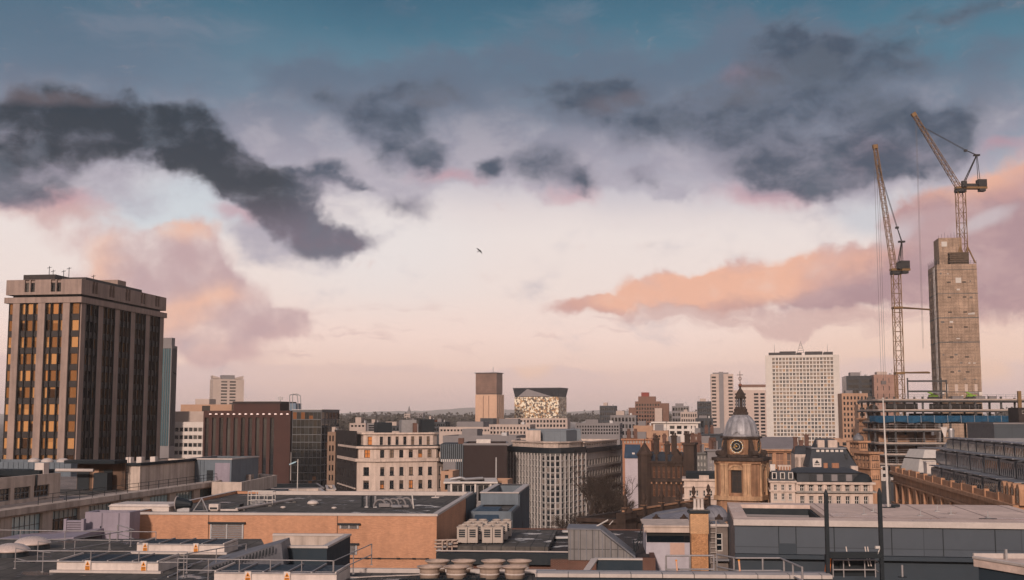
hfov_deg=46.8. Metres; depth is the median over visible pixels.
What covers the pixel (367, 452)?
window
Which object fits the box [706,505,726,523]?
round hip roof
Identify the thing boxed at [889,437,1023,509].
dormer roof range
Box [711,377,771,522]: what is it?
church tower
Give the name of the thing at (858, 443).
sandstone domed pavilion
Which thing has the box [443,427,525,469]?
grey depot
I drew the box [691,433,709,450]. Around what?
tan parapet house
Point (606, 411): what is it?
dark block
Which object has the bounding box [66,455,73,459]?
window
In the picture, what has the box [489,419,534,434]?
pale hall
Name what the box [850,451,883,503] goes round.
sandstone corner house
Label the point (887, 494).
flagpole
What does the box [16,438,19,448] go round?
window
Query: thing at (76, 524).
louvre screen
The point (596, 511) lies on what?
bare tree
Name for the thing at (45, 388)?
window
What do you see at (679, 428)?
white low offices
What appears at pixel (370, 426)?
striped roof house
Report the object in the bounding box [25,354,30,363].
window
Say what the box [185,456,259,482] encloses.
blue plant room
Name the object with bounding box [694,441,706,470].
grey terrace house
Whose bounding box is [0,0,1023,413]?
sky
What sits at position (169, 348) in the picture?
window
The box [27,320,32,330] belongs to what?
window
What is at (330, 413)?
window
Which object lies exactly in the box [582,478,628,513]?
bare tree
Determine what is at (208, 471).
door
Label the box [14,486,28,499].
window
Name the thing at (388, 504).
duct cluster
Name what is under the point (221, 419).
window
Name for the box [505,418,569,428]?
hall
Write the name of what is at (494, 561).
fan drum
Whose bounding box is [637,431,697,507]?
gothic hall
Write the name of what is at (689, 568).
handrail
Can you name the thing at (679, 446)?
terracotta range
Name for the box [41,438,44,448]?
window
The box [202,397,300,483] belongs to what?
red brown office
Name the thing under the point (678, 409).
grey offices
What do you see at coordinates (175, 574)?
conduit
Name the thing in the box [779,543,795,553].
service door
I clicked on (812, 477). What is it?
attic window
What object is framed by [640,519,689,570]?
lavender house
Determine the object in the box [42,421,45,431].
window
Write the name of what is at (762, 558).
handrail
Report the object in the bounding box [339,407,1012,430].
woods
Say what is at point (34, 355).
window
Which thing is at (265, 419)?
window
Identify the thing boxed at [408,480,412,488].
window
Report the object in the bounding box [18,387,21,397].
window
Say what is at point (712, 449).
grey dormer house
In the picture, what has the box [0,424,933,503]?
ground
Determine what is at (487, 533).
condenser
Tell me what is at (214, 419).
window
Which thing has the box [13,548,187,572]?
handrail
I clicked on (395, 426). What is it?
dark roof house
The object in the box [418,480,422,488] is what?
window
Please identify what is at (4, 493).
window
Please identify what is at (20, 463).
ribbed blue roof
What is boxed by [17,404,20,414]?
window
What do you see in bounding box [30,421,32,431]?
window
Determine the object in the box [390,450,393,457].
window
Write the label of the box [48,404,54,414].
window
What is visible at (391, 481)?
window
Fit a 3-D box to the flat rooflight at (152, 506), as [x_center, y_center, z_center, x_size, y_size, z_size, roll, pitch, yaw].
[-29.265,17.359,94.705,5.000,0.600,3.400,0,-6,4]
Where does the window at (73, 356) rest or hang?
in the office tower at (84, 364)
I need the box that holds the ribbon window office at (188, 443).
[174,411,203,457]
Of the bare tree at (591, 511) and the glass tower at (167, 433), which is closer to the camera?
the bare tree at (591, 511)
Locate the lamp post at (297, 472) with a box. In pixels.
[289,459,297,490]
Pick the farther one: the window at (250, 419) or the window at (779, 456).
the window at (250, 419)
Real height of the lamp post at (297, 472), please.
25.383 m
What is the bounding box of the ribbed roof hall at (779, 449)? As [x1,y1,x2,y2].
[760,437,792,502]
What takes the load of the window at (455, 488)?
in the glazed annexe at (477, 485)
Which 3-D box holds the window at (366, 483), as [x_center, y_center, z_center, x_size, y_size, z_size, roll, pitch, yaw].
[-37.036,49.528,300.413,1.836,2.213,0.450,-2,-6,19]
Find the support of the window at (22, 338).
in the office tower at (84, 364)
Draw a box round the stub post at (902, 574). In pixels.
[898,565,906,577]
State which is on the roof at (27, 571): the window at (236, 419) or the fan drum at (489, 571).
the fan drum at (489, 571)
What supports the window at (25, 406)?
in the office tower at (84, 364)
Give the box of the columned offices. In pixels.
[610,409,637,437]
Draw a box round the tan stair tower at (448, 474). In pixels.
[441,470,458,491]
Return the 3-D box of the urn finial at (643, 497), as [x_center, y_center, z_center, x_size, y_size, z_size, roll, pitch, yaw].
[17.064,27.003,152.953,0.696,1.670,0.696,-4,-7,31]
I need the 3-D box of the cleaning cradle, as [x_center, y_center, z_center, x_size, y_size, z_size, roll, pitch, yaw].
[16.074,12.936,56.579,2.627,1.404,1.533,0,-6,0]
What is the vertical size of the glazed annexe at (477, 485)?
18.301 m
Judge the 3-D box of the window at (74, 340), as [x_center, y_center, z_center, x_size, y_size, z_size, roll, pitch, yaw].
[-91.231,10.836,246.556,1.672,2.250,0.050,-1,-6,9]
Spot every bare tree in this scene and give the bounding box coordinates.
[548,514,571,527]
[561,511,585,524]
[566,462,614,514]
[580,470,616,513]
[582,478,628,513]
[585,477,642,511]
[596,489,637,511]
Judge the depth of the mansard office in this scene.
284.39 m
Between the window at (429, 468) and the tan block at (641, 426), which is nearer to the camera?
the window at (429, 468)
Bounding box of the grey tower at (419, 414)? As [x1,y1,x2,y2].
[416,413,424,418]
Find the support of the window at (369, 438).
in the cream stone office at (406, 457)
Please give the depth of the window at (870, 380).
676.91 m
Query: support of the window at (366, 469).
in the cream stone office at (406, 457)
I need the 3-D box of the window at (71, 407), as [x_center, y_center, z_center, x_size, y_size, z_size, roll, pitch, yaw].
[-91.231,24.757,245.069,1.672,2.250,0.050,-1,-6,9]
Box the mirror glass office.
[289,394,338,490]
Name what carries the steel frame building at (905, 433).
on the ground at (883, 484)
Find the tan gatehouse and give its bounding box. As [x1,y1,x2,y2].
[494,478,512,483]
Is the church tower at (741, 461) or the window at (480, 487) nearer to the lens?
the church tower at (741, 461)
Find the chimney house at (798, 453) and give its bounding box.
[791,434,808,468]
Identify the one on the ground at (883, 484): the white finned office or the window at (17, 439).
the white finned office
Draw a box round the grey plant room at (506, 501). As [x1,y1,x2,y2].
[471,484,529,527]
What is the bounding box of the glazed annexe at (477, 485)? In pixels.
[443,476,497,506]
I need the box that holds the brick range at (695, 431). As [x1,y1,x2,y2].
[684,425,701,441]
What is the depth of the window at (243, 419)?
405.49 m
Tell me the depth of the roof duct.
93.40 m
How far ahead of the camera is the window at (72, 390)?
245.46 m
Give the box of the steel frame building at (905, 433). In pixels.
[857,378,1023,503]
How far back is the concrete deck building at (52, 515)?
112.04 m
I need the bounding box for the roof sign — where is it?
[813,458,820,466]
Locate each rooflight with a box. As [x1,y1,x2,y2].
[0,543,30,557]
[14,536,50,549]
[49,552,178,573]
[109,501,174,511]
[131,537,237,554]
[214,562,349,579]
[554,536,567,540]
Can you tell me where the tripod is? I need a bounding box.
[193,498,207,511]
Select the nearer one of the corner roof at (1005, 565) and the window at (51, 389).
the corner roof at (1005, 565)
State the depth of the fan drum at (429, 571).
59.52 m
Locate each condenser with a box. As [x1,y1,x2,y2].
[457,524,467,543]
[467,519,477,522]
[467,524,478,543]
[473,522,483,540]
[478,519,488,524]
[482,524,492,543]
[486,522,496,525]
[491,519,501,522]
[493,524,503,543]
[497,522,507,540]
[501,519,511,537]
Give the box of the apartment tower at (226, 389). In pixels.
[210,375,243,403]
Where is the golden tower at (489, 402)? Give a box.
[475,372,503,423]
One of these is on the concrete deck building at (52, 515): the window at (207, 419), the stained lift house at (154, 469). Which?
the stained lift house at (154, 469)
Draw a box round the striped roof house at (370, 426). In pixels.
[367,414,378,430]
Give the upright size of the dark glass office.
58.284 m
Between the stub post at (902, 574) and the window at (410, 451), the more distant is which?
the window at (410, 451)
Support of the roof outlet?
on the brick plant house at (404, 537)
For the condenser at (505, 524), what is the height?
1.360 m
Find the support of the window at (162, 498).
in the concrete deck building at (52, 515)
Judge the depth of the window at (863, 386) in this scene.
676.58 m
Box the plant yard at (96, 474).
[55,459,126,494]
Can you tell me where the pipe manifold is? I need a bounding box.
[434,539,457,549]
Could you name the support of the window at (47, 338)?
in the office tower at (84, 364)
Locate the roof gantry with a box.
[824,488,884,579]
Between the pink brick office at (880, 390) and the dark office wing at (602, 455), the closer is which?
the dark office wing at (602, 455)
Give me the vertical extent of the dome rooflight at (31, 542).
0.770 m
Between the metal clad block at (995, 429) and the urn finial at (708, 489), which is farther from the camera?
the metal clad block at (995, 429)
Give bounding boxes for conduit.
[14,560,56,562]
[167,558,205,576]
[350,574,419,578]
[399,577,527,579]
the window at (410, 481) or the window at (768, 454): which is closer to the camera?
the window at (410, 481)
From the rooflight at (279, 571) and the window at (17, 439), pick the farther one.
the window at (17, 439)
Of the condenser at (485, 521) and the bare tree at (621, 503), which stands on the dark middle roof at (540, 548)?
the condenser at (485, 521)
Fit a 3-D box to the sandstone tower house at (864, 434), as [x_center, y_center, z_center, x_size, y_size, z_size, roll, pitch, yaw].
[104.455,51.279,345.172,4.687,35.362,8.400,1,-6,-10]
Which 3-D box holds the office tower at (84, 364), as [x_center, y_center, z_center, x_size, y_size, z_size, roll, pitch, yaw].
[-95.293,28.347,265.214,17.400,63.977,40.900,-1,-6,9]
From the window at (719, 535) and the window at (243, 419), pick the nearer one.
the window at (719, 535)
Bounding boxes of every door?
[77,472,89,488]
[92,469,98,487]
[104,469,112,479]
[207,470,212,480]
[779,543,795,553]
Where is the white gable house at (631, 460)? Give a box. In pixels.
[624,444,640,508]
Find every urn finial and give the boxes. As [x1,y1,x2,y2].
[623,495,627,507]
[641,492,645,504]
[658,490,664,502]
[675,488,679,499]
[691,486,695,497]
[705,484,711,495]
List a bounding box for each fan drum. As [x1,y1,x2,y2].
[416,564,444,578]
[425,559,449,574]
[443,564,471,579]
[451,559,476,574]
[475,564,503,579]
[479,559,505,574]
[501,564,528,579]
[507,559,533,574]
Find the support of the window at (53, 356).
in the office tower at (84, 364)
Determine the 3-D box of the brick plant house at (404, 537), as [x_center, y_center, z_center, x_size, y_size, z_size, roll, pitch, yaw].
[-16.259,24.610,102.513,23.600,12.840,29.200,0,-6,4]
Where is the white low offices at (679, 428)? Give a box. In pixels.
[651,422,699,441]
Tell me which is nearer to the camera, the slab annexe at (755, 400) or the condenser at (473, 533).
the condenser at (473, 533)
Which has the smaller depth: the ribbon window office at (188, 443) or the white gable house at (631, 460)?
the white gable house at (631, 460)
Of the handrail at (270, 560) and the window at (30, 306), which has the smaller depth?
the handrail at (270, 560)
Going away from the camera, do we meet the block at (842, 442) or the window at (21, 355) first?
the window at (21, 355)
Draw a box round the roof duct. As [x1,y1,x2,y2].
[174,496,192,511]
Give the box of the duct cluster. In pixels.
[360,493,413,507]
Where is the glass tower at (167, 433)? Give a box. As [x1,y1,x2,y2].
[160,338,176,457]
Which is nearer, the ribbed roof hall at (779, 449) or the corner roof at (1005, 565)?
the corner roof at (1005, 565)
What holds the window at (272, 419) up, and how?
in the red brown office at (262, 430)
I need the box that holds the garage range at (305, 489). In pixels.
[285,488,323,490]
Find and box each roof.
[0,458,76,476]
[0,528,103,538]
[0,539,555,579]
[436,528,655,570]
[576,496,711,528]
[584,558,642,569]
[642,507,688,519]
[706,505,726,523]
[972,549,1023,579]
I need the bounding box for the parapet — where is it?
[535,570,832,579]
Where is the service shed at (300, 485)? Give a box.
[269,483,323,489]
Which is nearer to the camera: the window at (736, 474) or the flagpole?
the flagpole
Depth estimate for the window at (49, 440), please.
245.04 m
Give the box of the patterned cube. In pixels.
[513,387,567,417]
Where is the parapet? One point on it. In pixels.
(642, 575)
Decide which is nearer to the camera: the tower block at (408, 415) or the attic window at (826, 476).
the attic window at (826, 476)
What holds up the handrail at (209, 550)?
on the roof at (27, 571)
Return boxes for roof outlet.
[307,500,318,505]
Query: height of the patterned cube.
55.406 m
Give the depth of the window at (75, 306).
247.32 m
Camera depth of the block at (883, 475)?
589.07 m
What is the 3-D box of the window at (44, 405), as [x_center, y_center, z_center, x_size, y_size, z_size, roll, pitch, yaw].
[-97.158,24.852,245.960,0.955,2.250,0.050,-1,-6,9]
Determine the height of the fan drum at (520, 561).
0.800 m
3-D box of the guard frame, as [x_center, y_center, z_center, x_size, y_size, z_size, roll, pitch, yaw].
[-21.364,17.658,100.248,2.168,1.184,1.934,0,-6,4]
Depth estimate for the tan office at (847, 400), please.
556.84 m
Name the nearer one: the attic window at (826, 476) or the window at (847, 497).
the window at (847, 497)
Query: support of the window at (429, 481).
in the cream stone office at (406, 457)
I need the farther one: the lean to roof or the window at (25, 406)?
the window at (25, 406)
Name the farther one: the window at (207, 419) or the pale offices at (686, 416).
the pale offices at (686, 416)
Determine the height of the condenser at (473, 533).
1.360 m
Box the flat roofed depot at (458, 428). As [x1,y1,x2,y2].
[439,420,488,443]
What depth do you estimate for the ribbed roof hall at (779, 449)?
326.97 m
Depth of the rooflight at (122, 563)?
62.58 m
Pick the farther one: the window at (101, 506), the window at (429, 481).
the window at (429, 481)
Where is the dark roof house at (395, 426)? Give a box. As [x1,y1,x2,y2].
[392,422,398,430]
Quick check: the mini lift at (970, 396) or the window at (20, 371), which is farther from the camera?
the mini lift at (970, 396)
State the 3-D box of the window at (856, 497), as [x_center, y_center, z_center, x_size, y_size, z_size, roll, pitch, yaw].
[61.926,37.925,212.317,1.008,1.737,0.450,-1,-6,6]
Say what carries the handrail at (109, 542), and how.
on the roof at (27, 571)
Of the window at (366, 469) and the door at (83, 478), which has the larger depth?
the window at (366, 469)
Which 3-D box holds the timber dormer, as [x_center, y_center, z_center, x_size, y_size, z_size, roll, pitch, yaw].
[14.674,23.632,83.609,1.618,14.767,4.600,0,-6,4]
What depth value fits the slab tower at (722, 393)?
875.22 m
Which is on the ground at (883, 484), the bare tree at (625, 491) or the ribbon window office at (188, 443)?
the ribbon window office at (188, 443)
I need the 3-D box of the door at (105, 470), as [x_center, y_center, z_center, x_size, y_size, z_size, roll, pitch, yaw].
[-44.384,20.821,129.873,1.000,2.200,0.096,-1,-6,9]
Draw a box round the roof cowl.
[209,504,220,510]
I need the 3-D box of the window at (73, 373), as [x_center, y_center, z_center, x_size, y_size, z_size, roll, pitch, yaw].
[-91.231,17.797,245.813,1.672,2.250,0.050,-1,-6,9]
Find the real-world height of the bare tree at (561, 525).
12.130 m
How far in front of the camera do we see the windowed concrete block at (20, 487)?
107.53 m
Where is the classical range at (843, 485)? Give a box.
[791,463,876,503]
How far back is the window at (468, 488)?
267.23 m
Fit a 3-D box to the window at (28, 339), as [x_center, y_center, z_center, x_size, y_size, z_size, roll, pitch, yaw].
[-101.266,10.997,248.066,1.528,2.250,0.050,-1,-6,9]
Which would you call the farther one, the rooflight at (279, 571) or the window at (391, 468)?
the window at (391, 468)
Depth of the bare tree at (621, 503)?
234.49 m
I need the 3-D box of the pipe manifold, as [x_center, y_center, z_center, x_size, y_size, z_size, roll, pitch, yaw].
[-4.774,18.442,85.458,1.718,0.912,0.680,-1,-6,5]
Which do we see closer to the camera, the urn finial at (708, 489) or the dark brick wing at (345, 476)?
the urn finial at (708, 489)
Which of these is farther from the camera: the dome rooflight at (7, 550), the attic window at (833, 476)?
the attic window at (833, 476)
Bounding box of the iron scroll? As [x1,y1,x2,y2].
[633,524,642,552]
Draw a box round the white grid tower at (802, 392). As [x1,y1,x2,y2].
[765,341,839,445]
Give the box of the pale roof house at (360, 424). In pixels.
[349,415,366,430]
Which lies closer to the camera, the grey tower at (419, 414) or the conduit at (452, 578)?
the conduit at (452, 578)
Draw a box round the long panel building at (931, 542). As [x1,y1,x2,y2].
[727,502,1023,579]
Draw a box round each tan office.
[838,390,867,438]
[854,397,875,434]
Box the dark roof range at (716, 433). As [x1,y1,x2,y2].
[701,425,722,447]
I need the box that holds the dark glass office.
[842,372,871,403]
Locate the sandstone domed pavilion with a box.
[846,433,870,458]
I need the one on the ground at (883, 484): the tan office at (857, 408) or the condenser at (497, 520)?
the tan office at (857, 408)
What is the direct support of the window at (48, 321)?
in the office tower at (84, 364)
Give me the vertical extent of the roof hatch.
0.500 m
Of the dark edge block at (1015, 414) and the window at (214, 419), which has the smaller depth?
the dark edge block at (1015, 414)
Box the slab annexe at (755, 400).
[734,384,766,436]
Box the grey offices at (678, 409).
[672,403,688,421]
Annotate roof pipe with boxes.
[235,498,296,510]
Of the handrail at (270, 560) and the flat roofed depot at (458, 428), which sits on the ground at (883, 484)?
the flat roofed depot at (458, 428)
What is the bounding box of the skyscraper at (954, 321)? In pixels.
[928,232,982,446]
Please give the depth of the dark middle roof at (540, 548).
85.16 m
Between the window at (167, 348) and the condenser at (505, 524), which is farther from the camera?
the window at (167, 348)
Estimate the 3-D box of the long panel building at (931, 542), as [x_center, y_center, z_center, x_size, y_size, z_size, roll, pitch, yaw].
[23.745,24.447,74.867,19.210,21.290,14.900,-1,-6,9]
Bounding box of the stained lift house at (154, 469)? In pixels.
[122,455,196,489]
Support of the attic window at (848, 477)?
in the classical range at (843, 485)
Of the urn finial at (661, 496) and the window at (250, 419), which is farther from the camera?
the window at (250, 419)
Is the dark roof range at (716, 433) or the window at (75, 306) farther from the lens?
the dark roof range at (716, 433)
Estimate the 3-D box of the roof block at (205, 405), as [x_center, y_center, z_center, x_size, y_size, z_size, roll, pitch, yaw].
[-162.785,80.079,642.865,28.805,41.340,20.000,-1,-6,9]
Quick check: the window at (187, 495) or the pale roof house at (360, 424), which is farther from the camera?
the pale roof house at (360, 424)
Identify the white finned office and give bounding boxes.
[507,429,586,527]
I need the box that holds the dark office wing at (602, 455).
[537,430,621,515]
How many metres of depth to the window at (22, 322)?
248.72 m
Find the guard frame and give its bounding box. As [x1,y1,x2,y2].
[248,490,275,504]
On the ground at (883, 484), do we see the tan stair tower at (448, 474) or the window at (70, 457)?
the tan stair tower at (448, 474)
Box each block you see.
[0,462,63,508]
[181,399,233,410]
[404,414,411,419]
[435,416,449,443]
[600,403,616,422]
[621,429,652,494]
[633,421,652,437]
[695,415,712,432]
[697,399,711,417]
[832,438,852,451]
[881,466,892,480]
[901,447,946,472]
[966,422,1023,437]
[1008,391,1023,421]
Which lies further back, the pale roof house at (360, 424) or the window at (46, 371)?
the pale roof house at (360, 424)
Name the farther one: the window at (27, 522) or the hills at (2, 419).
the hills at (2, 419)
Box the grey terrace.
[575,419,622,495]
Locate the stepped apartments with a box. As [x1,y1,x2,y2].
[629,392,668,424]
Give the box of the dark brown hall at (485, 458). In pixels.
[440,438,507,477]
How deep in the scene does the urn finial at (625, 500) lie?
148.17 m
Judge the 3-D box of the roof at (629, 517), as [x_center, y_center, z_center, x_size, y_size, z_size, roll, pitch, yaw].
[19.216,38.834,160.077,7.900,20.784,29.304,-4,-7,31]
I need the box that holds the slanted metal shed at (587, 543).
[551,519,635,569]
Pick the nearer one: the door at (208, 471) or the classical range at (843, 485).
the door at (208, 471)
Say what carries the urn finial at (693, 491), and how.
on the roof at (629, 517)
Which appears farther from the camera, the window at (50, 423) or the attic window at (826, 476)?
the window at (50, 423)
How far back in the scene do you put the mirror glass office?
391.46 m
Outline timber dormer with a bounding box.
[708,520,728,570]
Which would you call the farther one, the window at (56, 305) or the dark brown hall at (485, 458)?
the dark brown hall at (485, 458)
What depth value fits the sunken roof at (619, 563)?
73.01 m
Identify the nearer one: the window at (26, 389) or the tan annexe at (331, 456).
the window at (26, 389)
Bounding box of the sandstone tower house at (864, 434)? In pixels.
[855,405,881,491]
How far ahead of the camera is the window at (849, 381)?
678.07 m
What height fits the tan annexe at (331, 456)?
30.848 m
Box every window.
[0,488,8,501]
[3,304,157,459]
[11,513,39,535]
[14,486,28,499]
[16,421,19,431]
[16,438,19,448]
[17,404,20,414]
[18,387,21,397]
[19,354,22,363]
[19,370,22,380]
[20,337,23,347]
[21,320,24,330]
[21,438,26,448]
[22,304,24,314]
[22,421,27,431]
[23,404,28,414]
[24,370,29,380]
[24,387,29,397]
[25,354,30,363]
[26,337,31,347]
[27,304,32,313]
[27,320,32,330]
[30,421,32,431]
[33,354,35,363]
[34,484,47,496]
[35,304,37,313]
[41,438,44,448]
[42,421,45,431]
[43,387,46,397]
[43,404,45,414]
[44,370,47,380]
[45,337,48,347]
[45,354,47,363]
[46,320,49,330]
[47,304,50,313]
[47,438,52,448]
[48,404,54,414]
[48,421,53,431]
[49,387,54,397]
[50,353,56,363]
[50,370,55,380]
[51,337,56,347]
[52,303,58,313]
[52,320,57,330]
[52,508,77,531]
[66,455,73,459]
[67,421,74,431]
[67,438,73,448]
[68,404,74,414]
[69,370,76,380]
[69,387,75,397]
[70,353,76,363]
[71,320,78,330]
[71,337,77,346]
[72,303,78,313]
[89,503,110,510]
[150,494,167,501]
[160,348,164,445]
[162,348,166,445]
[164,348,168,445]
[166,348,170,445]
[176,491,191,499]
[200,488,211,496]
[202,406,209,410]
[205,418,208,456]
[212,418,215,455]
[219,418,222,455]
[226,418,230,455]
[234,418,237,455]
[241,418,244,455]
[248,418,251,455]
[255,418,259,466]
[262,418,266,473]
[270,418,273,474]
[292,412,338,490]
[363,467,368,475]
[364,480,368,488]
[365,450,369,457]
[368,437,371,444]
[380,450,383,457]
[380,467,384,475]
[380,481,383,488]
[389,467,393,475]
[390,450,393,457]
[390,480,393,488]
[399,450,402,457]
[399,467,403,475]
[399,480,403,488]
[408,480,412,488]
[409,450,412,457]
[409,467,413,475]
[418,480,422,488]
[427,480,431,488]
[428,467,431,474]
[452,485,461,491]
[465,485,473,492]
[478,485,488,501]
[509,443,584,527]
[715,533,722,550]
[732,470,741,492]
[766,453,772,467]
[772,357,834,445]
[776,453,783,467]
[787,453,790,464]
[809,474,815,480]
[817,474,822,480]
[824,474,829,480]
[831,474,837,480]
[839,474,844,480]
[846,475,851,480]
[846,496,849,503]
[848,380,858,382]
[848,385,858,387]
[855,496,858,503]
[862,379,871,382]
[862,385,871,387]
[862,390,871,393]
[864,496,867,503]
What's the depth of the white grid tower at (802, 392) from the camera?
643.82 m
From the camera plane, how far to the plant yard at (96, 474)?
129.54 m
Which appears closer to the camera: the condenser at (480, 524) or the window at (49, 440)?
the condenser at (480, 524)
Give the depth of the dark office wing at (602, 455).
322.83 m
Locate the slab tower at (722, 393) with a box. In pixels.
[710,372,733,432]
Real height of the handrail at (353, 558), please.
1.478 m
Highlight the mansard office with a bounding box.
[803,438,857,470]
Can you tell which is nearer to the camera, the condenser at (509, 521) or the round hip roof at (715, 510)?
the condenser at (509, 521)
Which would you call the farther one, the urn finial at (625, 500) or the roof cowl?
the urn finial at (625, 500)
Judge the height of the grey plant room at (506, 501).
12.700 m
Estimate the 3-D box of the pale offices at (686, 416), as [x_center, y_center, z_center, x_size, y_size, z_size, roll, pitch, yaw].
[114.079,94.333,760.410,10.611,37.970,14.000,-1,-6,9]
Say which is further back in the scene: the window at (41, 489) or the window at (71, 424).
the window at (71, 424)
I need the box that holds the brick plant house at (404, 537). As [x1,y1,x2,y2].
[139,491,475,567]
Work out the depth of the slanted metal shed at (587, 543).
80.51 m
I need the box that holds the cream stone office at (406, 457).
[337,419,442,491]
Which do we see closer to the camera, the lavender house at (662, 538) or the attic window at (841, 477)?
the lavender house at (662, 538)
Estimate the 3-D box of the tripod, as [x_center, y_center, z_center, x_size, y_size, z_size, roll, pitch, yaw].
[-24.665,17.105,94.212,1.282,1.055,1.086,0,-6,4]
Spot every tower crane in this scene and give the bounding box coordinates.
[872,144,929,467]
[910,112,987,344]
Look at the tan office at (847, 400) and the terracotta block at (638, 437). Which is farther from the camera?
the tan office at (847, 400)
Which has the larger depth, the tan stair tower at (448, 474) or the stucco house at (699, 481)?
the tan stair tower at (448, 474)
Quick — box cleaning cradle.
[824,547,878,576]
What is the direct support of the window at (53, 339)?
in the office tower at (84, 364)
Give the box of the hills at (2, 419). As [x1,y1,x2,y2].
[0,413,986,423]
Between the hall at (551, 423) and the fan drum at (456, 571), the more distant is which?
the hall at (551, 423)
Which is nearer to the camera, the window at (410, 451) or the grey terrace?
the window at (410, 451)
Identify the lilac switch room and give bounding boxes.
[85,510,139,538]
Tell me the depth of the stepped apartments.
695.42 m
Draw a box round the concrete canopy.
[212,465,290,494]
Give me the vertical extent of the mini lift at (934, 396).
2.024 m
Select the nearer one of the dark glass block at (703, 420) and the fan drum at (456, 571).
the fan drum at (456, 571)
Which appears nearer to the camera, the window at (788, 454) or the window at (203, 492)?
the window at (203, 492)
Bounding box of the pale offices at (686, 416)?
[681,410,696,421]
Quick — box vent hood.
[198,537,290,573]
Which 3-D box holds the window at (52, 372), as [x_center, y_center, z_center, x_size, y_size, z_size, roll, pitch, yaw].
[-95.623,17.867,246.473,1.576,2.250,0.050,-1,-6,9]
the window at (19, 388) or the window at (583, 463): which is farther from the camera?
the window at (583, 463)
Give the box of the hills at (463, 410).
[0,408,994,415]
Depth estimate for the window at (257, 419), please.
404.69 m
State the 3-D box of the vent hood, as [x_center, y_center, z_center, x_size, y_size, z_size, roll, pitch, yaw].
[-14.497,14.530,64.924,4.064,1.300,5.787,0,-6,-1]
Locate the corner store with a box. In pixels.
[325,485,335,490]
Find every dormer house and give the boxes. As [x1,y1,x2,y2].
[705,437,721,470]
[767,464,796,502]
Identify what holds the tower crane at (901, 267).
on the ground at (883, 484)
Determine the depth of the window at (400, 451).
303.03 m
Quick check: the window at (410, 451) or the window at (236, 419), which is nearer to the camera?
the window at (410, 451)
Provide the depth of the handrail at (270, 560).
58.85 m
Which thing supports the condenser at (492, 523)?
on the dark middle roof at (540, 548)
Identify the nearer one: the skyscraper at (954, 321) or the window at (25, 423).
the window at (25, 423)
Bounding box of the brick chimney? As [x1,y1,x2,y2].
[687,498,709,570]
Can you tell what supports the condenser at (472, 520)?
on the dark middle roof at (540, 548)
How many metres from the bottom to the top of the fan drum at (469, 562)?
0.800 m
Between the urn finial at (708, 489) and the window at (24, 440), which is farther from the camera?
the window at (24, 440)
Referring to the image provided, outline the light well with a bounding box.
[272,533,351,566]
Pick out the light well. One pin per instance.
(314, 546)
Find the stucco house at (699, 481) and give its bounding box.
[682,471,716,504]
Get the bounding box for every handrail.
[0,530,156,549]
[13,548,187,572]
[37,525,134,559]
[177,558,332,579]
[182,543,246,575]
[333,544,372,573]
[665,555,714,570]
[716,554,803,579]
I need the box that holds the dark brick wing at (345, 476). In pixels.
[335,430,356,490]
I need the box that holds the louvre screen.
[63,519,85,538]
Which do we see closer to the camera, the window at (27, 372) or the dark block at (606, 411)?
the window at (27, 372)
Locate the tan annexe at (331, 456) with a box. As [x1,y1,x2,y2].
[327,427,338,484]
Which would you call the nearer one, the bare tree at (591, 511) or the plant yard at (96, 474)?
the plant yard at (96, 474)
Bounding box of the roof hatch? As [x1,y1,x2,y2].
[219,503,243,510]
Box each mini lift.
[927,392,944,398]
[965,392,982,398]
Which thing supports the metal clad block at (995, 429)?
on the ground at (883, 484)
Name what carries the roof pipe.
on the brick plant house at (404, 537)
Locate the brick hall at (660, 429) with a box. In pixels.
[651,421,668,441]
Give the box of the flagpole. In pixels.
[882,398,899,507]
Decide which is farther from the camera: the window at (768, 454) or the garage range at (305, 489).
the window at (768, 454)
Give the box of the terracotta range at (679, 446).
[653,433,684,451]
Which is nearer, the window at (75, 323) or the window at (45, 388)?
the window at (45, 388)
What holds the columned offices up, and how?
on the ground at (883, 484)
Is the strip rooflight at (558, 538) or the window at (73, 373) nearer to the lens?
the strip rooflight at (558, 538)
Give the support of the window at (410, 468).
in the cream stone office at (406, 457)
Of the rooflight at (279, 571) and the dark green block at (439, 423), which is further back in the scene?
the dark green block at (439, 423)
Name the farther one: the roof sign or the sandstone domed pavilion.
the sandstone domed pavilion
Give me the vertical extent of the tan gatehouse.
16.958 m
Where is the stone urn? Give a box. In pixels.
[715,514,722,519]
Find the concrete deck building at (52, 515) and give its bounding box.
[0,473,216,537]
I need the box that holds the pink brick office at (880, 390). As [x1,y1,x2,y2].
[870,372,899,415]
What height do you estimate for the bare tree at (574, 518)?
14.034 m
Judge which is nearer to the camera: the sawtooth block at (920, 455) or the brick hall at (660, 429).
the sawtooth block at (920, 455)
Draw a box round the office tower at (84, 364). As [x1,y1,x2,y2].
[2,266,166,459]
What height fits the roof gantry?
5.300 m

